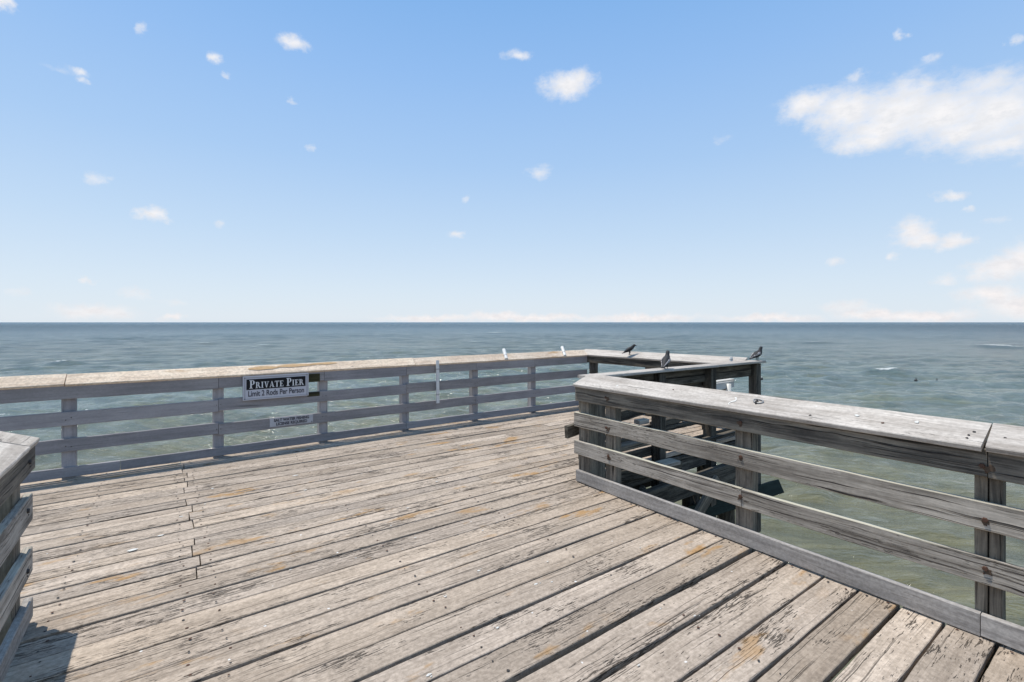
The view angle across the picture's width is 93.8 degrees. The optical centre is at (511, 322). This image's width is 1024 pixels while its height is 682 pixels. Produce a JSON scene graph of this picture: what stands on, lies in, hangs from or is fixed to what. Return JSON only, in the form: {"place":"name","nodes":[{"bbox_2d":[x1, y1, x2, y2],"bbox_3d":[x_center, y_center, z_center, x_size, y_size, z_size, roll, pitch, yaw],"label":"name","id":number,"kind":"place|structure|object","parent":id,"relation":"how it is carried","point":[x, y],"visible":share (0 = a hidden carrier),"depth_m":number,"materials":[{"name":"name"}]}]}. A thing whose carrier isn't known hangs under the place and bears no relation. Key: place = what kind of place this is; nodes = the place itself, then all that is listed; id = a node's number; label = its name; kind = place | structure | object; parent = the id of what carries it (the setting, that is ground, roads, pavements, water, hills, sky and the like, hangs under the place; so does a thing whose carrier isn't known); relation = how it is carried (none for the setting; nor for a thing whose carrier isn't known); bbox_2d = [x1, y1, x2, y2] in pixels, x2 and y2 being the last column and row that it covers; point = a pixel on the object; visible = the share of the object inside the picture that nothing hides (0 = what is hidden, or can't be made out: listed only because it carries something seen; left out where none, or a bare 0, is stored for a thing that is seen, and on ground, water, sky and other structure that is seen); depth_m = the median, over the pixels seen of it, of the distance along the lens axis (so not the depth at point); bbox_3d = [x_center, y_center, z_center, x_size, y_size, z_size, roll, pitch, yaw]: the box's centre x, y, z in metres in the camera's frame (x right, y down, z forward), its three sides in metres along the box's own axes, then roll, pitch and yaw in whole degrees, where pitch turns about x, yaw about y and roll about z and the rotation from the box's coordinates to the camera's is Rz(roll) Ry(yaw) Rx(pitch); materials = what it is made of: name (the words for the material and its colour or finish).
{"place":"outdoors","nodes":[
{"label":"outdoors","id":0,"kind":"place"},
{"bbox_2d":[0,322,1023,681],"bbox_3d":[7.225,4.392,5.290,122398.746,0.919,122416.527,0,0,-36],"label":"sea","id":1,"kind":"structure","parent":0,"point":[976,368],"depth_m":45.61,"materials":[{"name":"liquid"}]},
{"bbox_2d":[182,418,992,681],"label":"pier substructure","id":2,"kind":"object","parent":1,"relation":"in","point":[720,509],"visible":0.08,"depth_m":6.25,"materials":[{"name":"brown wood"}]},
{"bbox_2d":[3,405,1023,681],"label":"deck","id":3,"kind":"structure","parent":2,"relation":"on","point":[255,567],"depth_m":3.11,"materials":[{"name":"grey wood"}]},
{"bbox_2d":[0,431,39,681],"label":"pier railing","id":4,"kind":"object","parent":3,"relation":"on","point":[17,459],"visible":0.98,"depth_m":2.46,"materials":[{"name":"grey wood"}]},
{"bbox_2d":[0,350,586,483],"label":"pier railing","id":5,"kind":"object","parent":3,"relation":"on","point":[68,419],"visible":0.88,"depth_m":6.11,"materials":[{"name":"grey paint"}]},
{"bbox_2d":[242,373,308,400],"bbox_3d":[-3.115,0.849,6.348,0.796,0.312,0.023,0,0,-36],"label":"pier sign","id":6,"kind":"object","parent":5,"relation":"attached to","point":[258,387],"visible":1,"depth_m":6.33,"materials":[{"name":"metal"}]},
{"bbox_2d":[270,414,312,426],"bbox_3d":[-2.976,1.330,6.478,0.542,0.110,0.011,0,0,-36],"label":"license sign","id":7,"kind":"object","parent":5,"relation":"attached to","point":[284,421],"visible":1,"depth_m":6.47,"materials":[{"name":"metal"}]},
{"bbox_2d":[436,360,439,402],"bbox_3d":[-1.196,0.958,7.711,0.064,0.686,0.064,0,0,-36],"label":"rod holder","id":8,"kind":"object","parent":5,"relation":"attached to","point":[437,383],"visible":1,"depth_m":7.69,"materials":[{"name":"white plastic"}]},
{"bbox_2d":[502,348,507,359],"bbox_3d":[-0.126,0.575,8.620,0.066,0.207,0.236,0,0,-15],"label":"rod holder","id":9,"kind":"object","parent":5,"relation":"attached to","point":[504,353],"visible":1,"depth_m":8.59,"materials":[{"name":"white plastic"}]},
{"bbox_2d":[561,346,565,356],"bbox_3d":[1.015,0.575,9.449,0.066,0.207,0.242,0,0,-10],"label":"rod holder","id":10,"kind":"object","parent":5,"relation":"attached to","point":[563,351],"visible":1,"depth_m":9.41,"materials":[{"name":"white plastic"}]},
{"bbox_2d":[128,449,699,676],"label":"bird droppings","id":11,"kind":"object","parent":3,"relation":"on","point":[428,674],"visible":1,"depth_m":3.28,"materials":[{"name":"white"}]},
{"bbox_2d":[564,360,765,532],"bbox_3d":[2.220,1.889,6.270,3.913,2.622,0.262,0,0,-36],"label":"pier railing","id":12,"kind":"object","parent":3,"relation":"on","point":[706,375],"visible":0.43,"depth_m":6.34,"materials":[{"name":"grey wood"}]},
{"bbox_2d":[660,350,670,368],"bbox_3d":[1.913,0.470,5.976,0.109,0.231,0.256,0,0,40],"label":"pigeon","id":13,"kind":"object","parent":12,"relation":"on","point":[665,360],"visible":1,"depth_m":5.95,"materials":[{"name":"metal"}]},
{"bbox_2d":[749,346,762,359],"bbox_3d":[3.730,0.476,7.314,0.238,0.215,0.101,0,0,-20],"label":"pigeon","id":14,"kind":"object","parent":12,"relation":"on","point":[757,354],"visible":1,"depth_m":7.29,"materials":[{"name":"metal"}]},
{"bbox_2d":[584,349,747,496],"bbox_3d":[2.542,1.728,8.729,0.253,2.344,3.328,0,0,-40],"label":"pier railing","id":15,"kind":"object","parent":3,"relation":"on","point":[646,360],"visible":0.37,"depth_m":8.75,"materials":[{"name":"grey wood"}]},
{"bbox_2d":[622,344,636,353],"bbox_3d":[2.209,0.514,8.985,0.300,0.201,0.098,0,0,-9],"label":"blackbird","id":16,"kind":"object","parent":15,"relation":"on","point":[629,349],"visible":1,"depth_m":8.96,"materials":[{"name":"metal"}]},
{"bbox_2d":[573,374,1023,656],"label":"pier railing","id":17,"kind":"object","parent":3,"relation":"on","point":[993,464],"visible":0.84,"depth_m":3.14,"materials":[{"name":"grey wood"}]},
{"bbox_2d":[753,398,763,403],"bbox_3d":[1.867,0.606,3.631,0.074,0.050,0.064,0,0,26],"label":"mooring ring","id":18,"kind":"object","parent":17,"relation":"attached to","point":[757,401],"visible":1,"depth_m":3.62,"materials":[{"name":"metal"}]},
{"bbox_2d":[0,0,1023,321],"label":"sky","id":19,"kind":"structure","parent":0,"point":[161,160],"materials":[{"name":"blue"}]},
{"bbox_2d":[716,378,733,390],"bbox_3d":[2.913,1.284,7.152,1.127,0.828,0.391,0,0,-36],"label":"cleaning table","id":20,"kind":"object","parent":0,"point":[726,384],"visible":0.31,"depth_m":7.18,"materials":[{"name":"white plastic"}]}
]}

